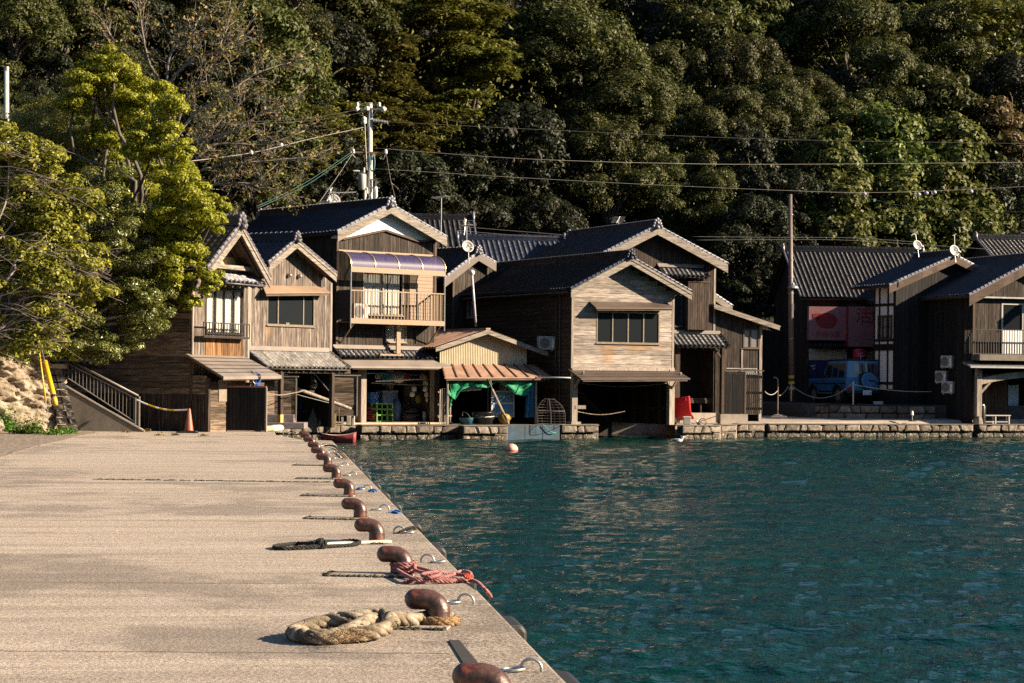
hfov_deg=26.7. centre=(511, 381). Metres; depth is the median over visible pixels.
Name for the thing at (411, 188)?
broadleaf tree
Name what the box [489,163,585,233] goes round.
broadleaf tree
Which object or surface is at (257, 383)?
landing net
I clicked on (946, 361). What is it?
air conditioner
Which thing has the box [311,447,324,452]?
bollard
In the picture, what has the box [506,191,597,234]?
broadleaf tree
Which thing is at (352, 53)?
broadleaf tree
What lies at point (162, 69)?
broadleaf tree
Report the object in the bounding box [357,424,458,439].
seawall
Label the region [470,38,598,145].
broadleaf tree
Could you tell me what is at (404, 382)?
hanging cloth
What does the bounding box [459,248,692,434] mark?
boat house
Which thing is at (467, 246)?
satellite dish
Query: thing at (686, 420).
cool box
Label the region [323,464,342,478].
bollard
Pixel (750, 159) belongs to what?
broadleaf tree
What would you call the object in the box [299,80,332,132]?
broadleaf tree
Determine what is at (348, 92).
broadleaf tree
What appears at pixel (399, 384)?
grey pole
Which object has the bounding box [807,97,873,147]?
broadleaf tree
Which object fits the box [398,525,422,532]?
rope end
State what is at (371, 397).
tote box
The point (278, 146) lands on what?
overhead wire
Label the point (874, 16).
broadleaf tree
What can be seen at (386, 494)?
rubber fender
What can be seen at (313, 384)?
glass float
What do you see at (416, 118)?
tiered tree
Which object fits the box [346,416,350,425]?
jerry can
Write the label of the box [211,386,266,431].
plank fence
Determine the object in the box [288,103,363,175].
tiered tree
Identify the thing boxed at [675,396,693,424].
camp chair
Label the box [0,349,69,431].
rocky bank
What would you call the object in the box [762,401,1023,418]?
road
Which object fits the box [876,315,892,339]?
window
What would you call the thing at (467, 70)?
tiered tree
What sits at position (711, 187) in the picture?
overhead wire
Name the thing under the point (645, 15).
broadleaf tree
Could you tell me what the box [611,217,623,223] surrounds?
tv aerial
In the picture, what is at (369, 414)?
crate
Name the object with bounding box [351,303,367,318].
air conditioner
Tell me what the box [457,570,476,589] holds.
rubber fender
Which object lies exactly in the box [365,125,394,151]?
broadleaf tree
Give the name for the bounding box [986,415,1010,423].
bench
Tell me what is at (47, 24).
broadleaf tree
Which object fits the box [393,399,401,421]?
gas cylinder
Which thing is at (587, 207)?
broadleaf tree
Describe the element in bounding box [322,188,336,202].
tv aerial
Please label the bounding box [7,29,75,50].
broadleaf tree
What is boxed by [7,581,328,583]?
pour joint
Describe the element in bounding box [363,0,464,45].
broadleaf tree
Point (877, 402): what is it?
flower tub
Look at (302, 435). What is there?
bollard
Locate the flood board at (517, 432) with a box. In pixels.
[508,425,559,439]
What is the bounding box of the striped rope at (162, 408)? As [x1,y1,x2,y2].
[136,399,187,410]
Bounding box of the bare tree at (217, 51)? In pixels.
[77,0,354,215]
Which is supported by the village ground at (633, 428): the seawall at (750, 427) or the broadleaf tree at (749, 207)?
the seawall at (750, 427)
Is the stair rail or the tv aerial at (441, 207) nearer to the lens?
the stair rail
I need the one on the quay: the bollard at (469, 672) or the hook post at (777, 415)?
the bollard at (469, 672)
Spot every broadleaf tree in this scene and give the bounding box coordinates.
[0,0,93,88]
[0,0,153,74]
[0,50,41,111]
[0,82,33,115]
[0,120,120,369]
[2,41,94,116]
[4,38,64,98]
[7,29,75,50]
[26,66,91,123]
[44,163,178,364]
[51,44,232,319]
[62,27,115,70]
[69,36,160,121]
[86,91,138,128]
[103,0,200,75]
[128,44,180,84]
[129,96,210,184]
[131,18,223,93]
[137,188,160,210]
[151,0,251,63]
[158,0,209,31]
[164,75,285,170]
[181,132,217,172]
[186,175,230,214]
[191,18,267,92]
[191,71,310,213]
[192,138,278,213]
[196,1,263,53]
[197,0,338,90]
[210,175,260,219]
[231,88,330,208]
[238,164,305,221]
[242,33,343,109]
[259,0,344,82]
[259,72,306,129]
[267,138,340,202]
[271,189,315,208]
[280,1,348,54]
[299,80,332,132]
[307,8,383,99]
[307,129,390,198]
[308,0,480,98]
[324,61,369,100]
[329,161,366,201]
[355,145,457,212]
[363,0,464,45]
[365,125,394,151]
[373,56,426,96]
[377,123,449,165]
[383,6,431,73]
[393,88,458,129]
[393,174,456,200]
[400,186,481,227]
[400,194,444,213]
[437,150,544,233]
[443,0,598,41]
[451,97,585,199]
[461,24,545,92]
[463,187,573,234]
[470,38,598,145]
[472,0,655,135]
[475,195,533,234]
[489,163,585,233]
[496,134,561,169]
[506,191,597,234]
[520,52,623,170]
[521,141,623,219]
[524,0,627,21]
[525,56,574,100]
[543,194,601,234]
[550,119,675,225]
[556,95,678,220]
[569,15,708,112]
[570,66,696,139]
[594,204,680,230]
[595,0,677,25]
[611,41,706,113]
[613,152,721,231]
[617,2,685,40]
[622,94,707,165]
[632,25,688,74]
[639,0,697,8]
[639,3,743,83]
[646,0,813,83]
[649,206,716,253]
[650,105,745,182]
[667,166,762,235]
[673,73,725,134]
[679,0,715,39]
[681,78,809,143]
[683,26,811,105]
[686,118,783,198]
[686,162,782,223]
[696,111,794,159]
[697,192,798,259]
[697,220,773,302]
[706,130,809,229]
[716,247,772,311]
[730,273,775,318]
[735,234,785,299]
[747,74,838,168]
[750,0,863,68]
[750,269,775,319]
[756,202,835,245]
[761,2,825,68]
[761,168,844,231]
[772,126,870,175]
[772,208,838,245]
[775,58,818,75]
[777,0,914,89]
[779,67,845,125]
[785,63,864,127]
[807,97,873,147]
[823,35,940,169]
[844,168,876,176]
[852,189,938,246]
[860,43,962,87]
[860,56,1002,136]
[865,0,984,45]
[879,0,1005,76]
[937,0,1021,46]
[959,52,1023,110]
[959,157,1023,232]
[1005,214,1023,234]
[1014,105,1023,131]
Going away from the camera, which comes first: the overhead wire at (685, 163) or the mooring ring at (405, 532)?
the mooring ring at (405, 532)
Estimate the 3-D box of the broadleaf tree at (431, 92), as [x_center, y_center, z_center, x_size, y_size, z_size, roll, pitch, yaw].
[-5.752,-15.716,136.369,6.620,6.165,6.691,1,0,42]
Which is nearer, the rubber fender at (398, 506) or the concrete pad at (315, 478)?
the rubber fender at (398, 506)
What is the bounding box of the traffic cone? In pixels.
[176,408,198,432]
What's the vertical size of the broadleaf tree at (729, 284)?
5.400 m
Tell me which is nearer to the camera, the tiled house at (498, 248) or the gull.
the gull
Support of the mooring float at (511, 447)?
on the water
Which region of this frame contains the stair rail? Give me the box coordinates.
[61,355,139,429]
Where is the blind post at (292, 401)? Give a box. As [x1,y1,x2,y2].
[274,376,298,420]
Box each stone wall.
[49,364,77,430]
[812,405,934,418]
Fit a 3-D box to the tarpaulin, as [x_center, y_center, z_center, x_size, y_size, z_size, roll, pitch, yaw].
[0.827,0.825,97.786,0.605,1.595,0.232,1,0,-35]
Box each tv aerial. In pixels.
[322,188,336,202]
[328,191,355,201]
[433,195,448,231]
[458,218,471,234]
[462,224,473,239]
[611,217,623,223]
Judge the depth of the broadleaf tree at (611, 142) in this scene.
131.23 m
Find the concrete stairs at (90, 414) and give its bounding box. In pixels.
[63,385,144,431]
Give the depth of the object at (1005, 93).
155.09 m
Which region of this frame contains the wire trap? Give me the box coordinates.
[537,398,565,424]
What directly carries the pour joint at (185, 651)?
on the quay
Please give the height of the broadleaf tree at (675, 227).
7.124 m
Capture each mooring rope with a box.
[272,538,361,550]
[284,607,461,644]
[389,560,492,598]
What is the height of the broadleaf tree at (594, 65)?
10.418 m
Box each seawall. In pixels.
[255,424,356,439]
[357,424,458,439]
[458,425,507,439]
[560,424,597,439]
[675,425,720,439]
[713,424,737,437]
[732,423,764,437]
[763,423,973,436]
[973,424,1023,436]
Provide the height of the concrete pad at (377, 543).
0.057 m
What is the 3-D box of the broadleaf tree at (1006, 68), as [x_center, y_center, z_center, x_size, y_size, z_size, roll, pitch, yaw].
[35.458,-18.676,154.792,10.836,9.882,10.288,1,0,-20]
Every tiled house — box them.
[409,212,476,247]
[436,245,499,328]
[455,231,565,269]
[963,231,1023,257]
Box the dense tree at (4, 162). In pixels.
[0,107,192,305]
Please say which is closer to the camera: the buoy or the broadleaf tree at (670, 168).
the buoy
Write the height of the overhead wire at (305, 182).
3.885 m
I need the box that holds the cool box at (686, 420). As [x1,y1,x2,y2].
[683,416,690,424]
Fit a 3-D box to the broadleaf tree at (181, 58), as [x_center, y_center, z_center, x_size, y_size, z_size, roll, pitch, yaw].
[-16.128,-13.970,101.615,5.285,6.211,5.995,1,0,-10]
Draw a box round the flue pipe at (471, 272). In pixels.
[469,270,476,326]
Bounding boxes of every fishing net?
[308,407,320,427]
[448,381,452,413]
[448,381,534,398]
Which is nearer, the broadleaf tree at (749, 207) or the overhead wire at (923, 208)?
the overhead wire at (923, 208)
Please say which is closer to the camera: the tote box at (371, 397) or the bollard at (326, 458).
the bollard at (326, 458)
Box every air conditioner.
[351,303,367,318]
[537,336,554,350]
[935,371,947,383]
[940,356,953,368]
[941,381,954,394]
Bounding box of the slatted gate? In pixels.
[717,356,763,423]
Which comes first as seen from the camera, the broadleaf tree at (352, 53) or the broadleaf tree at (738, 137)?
the broadleaf tree at (352, 53)
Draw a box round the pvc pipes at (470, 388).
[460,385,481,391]
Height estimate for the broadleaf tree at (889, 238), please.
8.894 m
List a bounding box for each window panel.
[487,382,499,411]
[491,391,514,416]
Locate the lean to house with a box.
[710,304,780,420]
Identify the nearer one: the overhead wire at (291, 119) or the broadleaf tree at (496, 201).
the overhead wire at (291, 119)
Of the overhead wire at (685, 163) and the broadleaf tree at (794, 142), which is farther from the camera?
the broadleaf tree at (794, 142)
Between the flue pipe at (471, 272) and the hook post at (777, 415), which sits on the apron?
the hook post at (777, 415)
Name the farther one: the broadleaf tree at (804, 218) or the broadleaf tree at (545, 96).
the broadleaf tree at (545, 96)
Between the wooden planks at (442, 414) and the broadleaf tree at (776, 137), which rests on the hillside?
the broadleaf tree at (776, 137)
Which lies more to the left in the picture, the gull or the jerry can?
the jerry can
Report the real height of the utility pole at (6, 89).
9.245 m
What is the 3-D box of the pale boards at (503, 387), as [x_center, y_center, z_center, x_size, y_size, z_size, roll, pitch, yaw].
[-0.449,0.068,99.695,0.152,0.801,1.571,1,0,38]
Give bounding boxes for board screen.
[334,375,360,425]
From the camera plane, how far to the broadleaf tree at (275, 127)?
102.62 m
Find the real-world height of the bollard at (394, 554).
0.270 m
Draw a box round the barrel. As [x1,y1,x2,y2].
[981,404,985,423]
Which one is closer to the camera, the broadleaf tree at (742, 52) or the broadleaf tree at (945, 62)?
the broadleaf tree at (742, 52)
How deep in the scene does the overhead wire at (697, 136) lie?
122.78 m
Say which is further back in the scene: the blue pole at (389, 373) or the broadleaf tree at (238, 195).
the broadleaf tree at (238, 195)
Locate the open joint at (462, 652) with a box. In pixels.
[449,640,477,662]
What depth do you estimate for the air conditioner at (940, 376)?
111.44 m
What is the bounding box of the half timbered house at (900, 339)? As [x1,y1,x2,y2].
[850,249,1008,404]
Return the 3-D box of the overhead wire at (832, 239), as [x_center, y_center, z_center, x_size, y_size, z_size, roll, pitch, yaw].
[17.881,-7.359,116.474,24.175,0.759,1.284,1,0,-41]
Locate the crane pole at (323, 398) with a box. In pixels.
[259,373,351,432]
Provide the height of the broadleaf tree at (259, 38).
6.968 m
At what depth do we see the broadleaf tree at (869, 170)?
142.10 m
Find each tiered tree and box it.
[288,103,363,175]
[308,92,403,160]
[327,25,432,132]
[353,100,453,196]
[382,0,535,108]
[397,88,509,180]
[403,44,555,130]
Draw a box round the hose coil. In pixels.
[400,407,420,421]
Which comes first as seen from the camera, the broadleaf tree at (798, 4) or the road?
the road
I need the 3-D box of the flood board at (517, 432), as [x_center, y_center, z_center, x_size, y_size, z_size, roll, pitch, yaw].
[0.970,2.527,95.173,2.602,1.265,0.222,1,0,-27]
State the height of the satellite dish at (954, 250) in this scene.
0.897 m
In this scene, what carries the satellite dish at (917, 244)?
attached to the half timbered house at (900, 339)
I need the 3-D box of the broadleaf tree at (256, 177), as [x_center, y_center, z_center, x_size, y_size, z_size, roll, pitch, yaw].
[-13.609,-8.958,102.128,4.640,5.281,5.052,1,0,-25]
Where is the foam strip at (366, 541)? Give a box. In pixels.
[327,540,391,543]
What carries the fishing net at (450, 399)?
hanging from the boat shed
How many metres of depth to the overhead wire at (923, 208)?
117.00 m
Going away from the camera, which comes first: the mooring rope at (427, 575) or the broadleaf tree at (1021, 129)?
the mooring rope at (427, 575)
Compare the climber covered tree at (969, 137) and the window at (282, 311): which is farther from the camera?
the climber covered tree at (969, 137)
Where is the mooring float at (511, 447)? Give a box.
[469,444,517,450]
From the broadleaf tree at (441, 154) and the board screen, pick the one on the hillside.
the broadleaf tree at (441, 154)
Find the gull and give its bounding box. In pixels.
[670,436,684,442]
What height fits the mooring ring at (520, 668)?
0.105 m
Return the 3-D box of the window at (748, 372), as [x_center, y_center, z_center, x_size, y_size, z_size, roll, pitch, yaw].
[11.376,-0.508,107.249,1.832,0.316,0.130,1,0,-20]
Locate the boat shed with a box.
[411,328,551,423]
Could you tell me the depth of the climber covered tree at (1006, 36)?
173.88 m
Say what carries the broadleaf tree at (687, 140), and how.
on the hillside
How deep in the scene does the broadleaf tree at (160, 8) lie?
100.22 m
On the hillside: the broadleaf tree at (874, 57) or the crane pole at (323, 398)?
the broadleaf tree at (874, 57)
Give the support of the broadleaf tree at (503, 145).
on the hillside
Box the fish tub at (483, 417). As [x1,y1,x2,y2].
[472,412,493,423]
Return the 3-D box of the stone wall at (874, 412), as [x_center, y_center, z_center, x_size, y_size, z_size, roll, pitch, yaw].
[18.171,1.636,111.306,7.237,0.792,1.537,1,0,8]
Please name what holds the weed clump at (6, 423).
on the soil strip at (11, 443)
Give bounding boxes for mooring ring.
[371,504,389,510]
[393,526,414,533]
[420,554,446,562]
[447,593,474,603]
[501,657,542,671]
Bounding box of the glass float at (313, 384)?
[310,378,317,388]
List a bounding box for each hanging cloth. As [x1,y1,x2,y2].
[382,372,389,385]
[398,372,406,385]
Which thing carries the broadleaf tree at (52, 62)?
on the hillside
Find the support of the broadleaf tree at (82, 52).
on the hillside
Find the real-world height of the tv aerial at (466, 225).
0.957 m
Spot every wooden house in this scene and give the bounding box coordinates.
[1,211,281,431]
[246,195,452,423]
[249,230,350,427]
[530,217,730,422]
[716,294,732,308]
[866,253,1023,423]
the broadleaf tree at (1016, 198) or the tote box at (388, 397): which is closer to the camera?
the tote box at (388, 397)
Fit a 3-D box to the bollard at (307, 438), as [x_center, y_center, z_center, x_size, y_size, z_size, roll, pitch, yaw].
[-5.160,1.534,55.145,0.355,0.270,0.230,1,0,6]
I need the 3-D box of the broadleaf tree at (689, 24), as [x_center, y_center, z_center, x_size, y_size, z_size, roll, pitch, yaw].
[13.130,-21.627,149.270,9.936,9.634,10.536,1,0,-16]
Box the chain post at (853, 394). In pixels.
[852,381,853,404]
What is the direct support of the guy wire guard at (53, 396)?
attached to the rocky bank
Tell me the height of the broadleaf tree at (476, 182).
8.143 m
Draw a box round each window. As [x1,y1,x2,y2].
[205,289,244,335]
[266,293,315,327]
[362,272,403,316]
[385,325,406,342]
[465,301,475,318]
[596,311,660,344]
[674,281,684,326]
[727,368,756,374]
[743,329,758,348]
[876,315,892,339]
[935,311,944,334]
[1001,303,1023,354]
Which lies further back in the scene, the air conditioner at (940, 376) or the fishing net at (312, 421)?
the air conditioner at (940, 376)
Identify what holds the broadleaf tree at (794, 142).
on the hillside
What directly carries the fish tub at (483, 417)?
on the village ground at (510, 423)
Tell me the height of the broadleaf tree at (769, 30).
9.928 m
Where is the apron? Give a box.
[748,416,1023,423]
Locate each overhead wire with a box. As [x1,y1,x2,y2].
[193,127,363,160]
[209,110,352,123]
[209,111,366,125]
[258,155,349,207]
[261,153,349,204]
[381,148,1015,163]
[383,121,1023,143]
[386,169,1023,192]
[456,230,544,236]
[461,226,561,234]
[692,236,910,241]
[756,239,979,248]
[857,195,971,211]
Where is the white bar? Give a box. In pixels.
[536,377,570,378]
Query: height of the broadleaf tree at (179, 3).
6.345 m
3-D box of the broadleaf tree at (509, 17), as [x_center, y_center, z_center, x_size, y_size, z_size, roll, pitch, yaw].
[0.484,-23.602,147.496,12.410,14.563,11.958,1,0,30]
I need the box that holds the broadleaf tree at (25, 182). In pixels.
[0,120,120,369]
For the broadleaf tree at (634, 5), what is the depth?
158.34 m
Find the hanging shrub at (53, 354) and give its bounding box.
[0,332,86,364]
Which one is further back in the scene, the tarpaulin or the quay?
the tarpaulin
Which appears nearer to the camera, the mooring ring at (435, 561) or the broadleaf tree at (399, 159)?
the mooring ring at (435, 561)
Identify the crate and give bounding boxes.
[366,405,379,419]
[371,403,392,421]
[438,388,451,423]
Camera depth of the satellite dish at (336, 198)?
103.59 m
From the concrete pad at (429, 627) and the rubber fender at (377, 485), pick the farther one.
the rubber fender at (377, 485)
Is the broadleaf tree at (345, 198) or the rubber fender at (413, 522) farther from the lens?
the broadleaf tree at (345, 198)
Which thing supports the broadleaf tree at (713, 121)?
on the hillside
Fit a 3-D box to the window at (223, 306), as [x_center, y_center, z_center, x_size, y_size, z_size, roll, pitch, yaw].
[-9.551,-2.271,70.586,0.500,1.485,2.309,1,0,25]
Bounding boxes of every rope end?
[324,444,342,452]
[332,451,348,458]
[388,510,400,513]
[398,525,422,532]
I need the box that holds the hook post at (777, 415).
[771,377,786,416]
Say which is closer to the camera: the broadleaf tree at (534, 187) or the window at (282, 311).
the window at (282, 311)
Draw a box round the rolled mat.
[261,425,283,431]
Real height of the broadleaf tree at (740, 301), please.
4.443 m
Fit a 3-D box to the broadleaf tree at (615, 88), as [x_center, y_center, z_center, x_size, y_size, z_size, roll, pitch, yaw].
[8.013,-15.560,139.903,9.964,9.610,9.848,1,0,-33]
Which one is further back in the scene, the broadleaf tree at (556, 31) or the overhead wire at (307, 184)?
the broadleaf tree at (556, 31)
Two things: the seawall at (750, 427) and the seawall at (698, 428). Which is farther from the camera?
the seawall at (750, 427)
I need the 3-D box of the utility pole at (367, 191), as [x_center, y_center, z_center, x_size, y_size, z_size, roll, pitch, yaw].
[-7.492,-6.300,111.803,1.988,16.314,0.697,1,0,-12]
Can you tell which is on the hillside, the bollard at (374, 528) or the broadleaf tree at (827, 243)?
the broadleaf tree at (827, 243)
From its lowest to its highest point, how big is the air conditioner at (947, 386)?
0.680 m
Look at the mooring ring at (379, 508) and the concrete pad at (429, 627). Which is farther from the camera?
the mooring ring at (379, 508)
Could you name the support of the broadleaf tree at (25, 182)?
on the rocky bank
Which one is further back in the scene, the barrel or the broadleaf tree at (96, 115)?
the barrel
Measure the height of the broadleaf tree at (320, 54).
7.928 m
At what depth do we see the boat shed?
97.46 m
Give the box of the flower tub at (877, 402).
[873,401,882,403]
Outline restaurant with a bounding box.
[766,243,923,402]
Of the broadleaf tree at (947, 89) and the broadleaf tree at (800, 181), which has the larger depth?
the broadleaf tree at (947, 89)
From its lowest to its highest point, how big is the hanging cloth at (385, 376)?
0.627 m
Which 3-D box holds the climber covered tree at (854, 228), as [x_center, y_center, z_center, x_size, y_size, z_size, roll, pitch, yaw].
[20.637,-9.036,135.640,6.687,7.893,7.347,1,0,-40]
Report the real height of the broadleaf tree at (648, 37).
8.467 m
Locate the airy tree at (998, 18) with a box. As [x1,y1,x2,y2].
[893,0,1023,99]
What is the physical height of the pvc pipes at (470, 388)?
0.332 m
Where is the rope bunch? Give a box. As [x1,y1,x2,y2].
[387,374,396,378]
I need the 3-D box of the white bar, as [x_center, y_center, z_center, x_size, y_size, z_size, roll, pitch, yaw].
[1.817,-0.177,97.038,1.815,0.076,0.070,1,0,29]
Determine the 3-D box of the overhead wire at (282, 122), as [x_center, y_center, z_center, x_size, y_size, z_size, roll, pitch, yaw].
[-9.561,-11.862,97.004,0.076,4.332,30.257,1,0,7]
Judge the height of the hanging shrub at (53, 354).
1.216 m
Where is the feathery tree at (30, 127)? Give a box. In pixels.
[0,87,115,217]
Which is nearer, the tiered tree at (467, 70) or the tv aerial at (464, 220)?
the tv aerial at (464, 220)
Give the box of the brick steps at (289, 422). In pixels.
[267,414,307,428]
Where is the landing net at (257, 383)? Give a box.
[253,372,260,385]
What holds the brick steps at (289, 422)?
on the village ground at (510, 423)
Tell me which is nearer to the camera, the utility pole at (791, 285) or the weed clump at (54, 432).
the weed clump at (54, 432)
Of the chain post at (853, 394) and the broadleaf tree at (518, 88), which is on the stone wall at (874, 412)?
the chain post at (853, 394)
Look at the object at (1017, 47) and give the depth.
167.31 m
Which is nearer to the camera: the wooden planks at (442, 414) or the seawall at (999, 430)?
the wooden planks at (442, 414)
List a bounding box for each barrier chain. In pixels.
[792,383,851,397]
[854,384,931,391]
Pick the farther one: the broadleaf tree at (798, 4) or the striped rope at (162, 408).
the broadleaf tree at (798, 4)
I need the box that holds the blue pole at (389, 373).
[350,372,427,375]
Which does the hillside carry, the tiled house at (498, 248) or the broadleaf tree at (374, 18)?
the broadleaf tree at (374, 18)
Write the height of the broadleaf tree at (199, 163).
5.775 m
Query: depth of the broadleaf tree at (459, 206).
124.54 m
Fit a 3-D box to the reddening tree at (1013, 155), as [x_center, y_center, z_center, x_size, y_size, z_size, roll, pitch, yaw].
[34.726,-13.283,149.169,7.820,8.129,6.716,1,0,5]
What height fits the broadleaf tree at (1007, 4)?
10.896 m
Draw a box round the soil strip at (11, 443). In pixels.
[0,431,97,457]
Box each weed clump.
[0,403,18,431]
[7,421,24,433]
[12,413,50,433]
[38,427,68,434]
[56,425,81,433]
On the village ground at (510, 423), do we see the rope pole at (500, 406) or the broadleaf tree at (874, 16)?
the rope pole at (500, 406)
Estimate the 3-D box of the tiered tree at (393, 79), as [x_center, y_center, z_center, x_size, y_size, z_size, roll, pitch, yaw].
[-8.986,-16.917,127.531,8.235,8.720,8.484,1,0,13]
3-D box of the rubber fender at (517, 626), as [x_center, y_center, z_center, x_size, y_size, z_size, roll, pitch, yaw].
[-0.023,2.099,16.101,0.210,0.637,0.820,1,0,-6]
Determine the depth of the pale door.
111.99 m
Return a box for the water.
[335,434,1023,682]
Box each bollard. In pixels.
[300,433,311,437]
[303,436,315,441]
[308,441,320,447]
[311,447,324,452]
[316,453,331,464]
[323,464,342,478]
[333,478,356,495]
[341,498,368,517]
[354,518,384,539]
[377,546,416,574]
[405,589,449,617]
[452,662,510,682]
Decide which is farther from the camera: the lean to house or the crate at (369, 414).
the lean to house
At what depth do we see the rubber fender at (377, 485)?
37.03 m
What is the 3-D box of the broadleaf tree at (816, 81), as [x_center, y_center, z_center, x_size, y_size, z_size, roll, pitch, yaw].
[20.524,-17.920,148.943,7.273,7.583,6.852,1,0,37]
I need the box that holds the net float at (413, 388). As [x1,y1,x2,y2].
[411,386,416,391]
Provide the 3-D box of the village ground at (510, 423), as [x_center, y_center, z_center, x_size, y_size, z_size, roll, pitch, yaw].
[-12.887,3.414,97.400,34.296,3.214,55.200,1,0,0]
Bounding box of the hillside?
[0,0,1023,400]
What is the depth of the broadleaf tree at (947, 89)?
149.92 m
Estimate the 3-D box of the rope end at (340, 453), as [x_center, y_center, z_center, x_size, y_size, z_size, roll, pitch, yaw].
[-3.758,1.689,48.144,0.261,0.173,3.749,1,0,-9]
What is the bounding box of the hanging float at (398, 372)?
[393,369,403,382]
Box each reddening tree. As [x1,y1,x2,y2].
[929,95,1023,163]
[978,130,1023,211]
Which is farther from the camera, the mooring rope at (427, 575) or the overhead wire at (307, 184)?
the overhead wire at (307, 184)
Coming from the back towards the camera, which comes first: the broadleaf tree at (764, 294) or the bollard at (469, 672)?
the broadleaf tree at (764, 294)
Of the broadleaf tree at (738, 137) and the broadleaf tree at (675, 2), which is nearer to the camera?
the broadleaf tree at (738, 137)
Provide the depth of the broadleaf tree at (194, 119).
96.73 m
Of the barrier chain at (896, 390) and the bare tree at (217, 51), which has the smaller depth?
the bare tree at (217, 51)
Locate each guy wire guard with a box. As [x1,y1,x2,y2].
[28,272,47,412]
[30,302,57,405]
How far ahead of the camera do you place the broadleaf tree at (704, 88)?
144.96 m
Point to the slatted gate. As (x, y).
(733, 389)
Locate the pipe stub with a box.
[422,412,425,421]
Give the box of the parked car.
[808,359,879,403]
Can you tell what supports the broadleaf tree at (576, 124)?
on the hillside
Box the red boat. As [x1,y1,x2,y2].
[321,432,356,442]
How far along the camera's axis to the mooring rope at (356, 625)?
14.15 m
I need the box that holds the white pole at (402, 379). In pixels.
[375,378,429,381]
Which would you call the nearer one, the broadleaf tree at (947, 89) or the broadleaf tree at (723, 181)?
the broadleaf tree at (723, 181)
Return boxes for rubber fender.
[372,482,380,490]
[381,491,390,500]
[392,502,401,512]
[409,520,421,532]
[431,543,446,558]
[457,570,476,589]
[502,616,526,641]
[555,671,579,682]
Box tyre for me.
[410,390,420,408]
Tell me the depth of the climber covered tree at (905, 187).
138.25 m
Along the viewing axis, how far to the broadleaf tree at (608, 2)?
157.19 m
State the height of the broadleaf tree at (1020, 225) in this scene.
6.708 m
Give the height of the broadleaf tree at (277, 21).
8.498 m
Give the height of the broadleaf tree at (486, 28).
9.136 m
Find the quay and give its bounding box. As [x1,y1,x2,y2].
[0,431,565,682]
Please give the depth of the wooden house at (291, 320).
86.09 m
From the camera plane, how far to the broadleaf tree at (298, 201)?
109.50 m
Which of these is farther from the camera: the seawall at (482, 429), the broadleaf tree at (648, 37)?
the broadleaf tree at (648, 37)
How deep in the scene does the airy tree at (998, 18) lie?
160.19 m
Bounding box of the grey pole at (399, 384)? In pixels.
[371,382,426,385]
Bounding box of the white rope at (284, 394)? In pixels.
[267,390,304,395]
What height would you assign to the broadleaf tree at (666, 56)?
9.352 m
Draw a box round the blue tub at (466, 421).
[459,412,473,424]
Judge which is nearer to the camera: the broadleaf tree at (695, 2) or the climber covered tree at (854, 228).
the climber covered tree at (854, 228)
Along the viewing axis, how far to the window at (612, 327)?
98.86 m
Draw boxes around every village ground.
[245,421,598,439]
[612,422,976,438]
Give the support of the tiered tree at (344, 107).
on the hillside
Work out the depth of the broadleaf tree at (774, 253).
129.99 m
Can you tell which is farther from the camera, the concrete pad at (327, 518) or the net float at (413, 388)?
the net float at (413, 388)
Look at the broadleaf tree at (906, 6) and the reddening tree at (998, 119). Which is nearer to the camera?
the reddening tree at (998, 119)
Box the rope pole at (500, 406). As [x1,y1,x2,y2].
[488,378,508,423]
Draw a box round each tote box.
[366,392,378,404]
[376,391,398,404]
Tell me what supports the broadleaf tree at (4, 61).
on the hillside
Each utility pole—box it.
[4,66,8,229]
[349,102,387,199]
[788,194,797,400]
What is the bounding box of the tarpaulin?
[525,382,534,416]
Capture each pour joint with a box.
[2,650,409,652]
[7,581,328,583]
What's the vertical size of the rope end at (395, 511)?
0.046 m
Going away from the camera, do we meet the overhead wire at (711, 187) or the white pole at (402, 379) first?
the white pole at (402, 379)
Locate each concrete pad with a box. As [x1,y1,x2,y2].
[292,464,323,465]
[295,477,340,479]
[300,493,354,496]
[302,515,358,519]
[310,539,384,544]
[322,570,413,577]
[393,624,450,630]
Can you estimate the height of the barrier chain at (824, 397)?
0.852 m
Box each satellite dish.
[328,194,339,202]
[462,240,473,263]
[913,240,923,256]
[950,245,960,261]
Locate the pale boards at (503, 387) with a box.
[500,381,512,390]
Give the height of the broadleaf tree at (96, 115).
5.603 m
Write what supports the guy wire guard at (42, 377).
attached to the rocky bank
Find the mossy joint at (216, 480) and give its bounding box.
[92,478,332,482]
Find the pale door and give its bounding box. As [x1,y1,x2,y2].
[1008,384,1018,405]
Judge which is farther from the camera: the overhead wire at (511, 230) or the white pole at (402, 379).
the overhead wire at (511, 230)
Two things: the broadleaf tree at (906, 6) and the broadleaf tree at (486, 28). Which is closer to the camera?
the broadleaf tree at (486, 28)
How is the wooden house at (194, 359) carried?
on the quay
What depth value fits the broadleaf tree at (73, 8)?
92.95 m
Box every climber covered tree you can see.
[763,118,908,228]
[799,175,904,246]
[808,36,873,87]
[852,100,972,214]
[855,113,1023,238]
[859,167,958,251]
[916,159,1006,256]
[944,195,1023,241]
[986,0,1023,50]
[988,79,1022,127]
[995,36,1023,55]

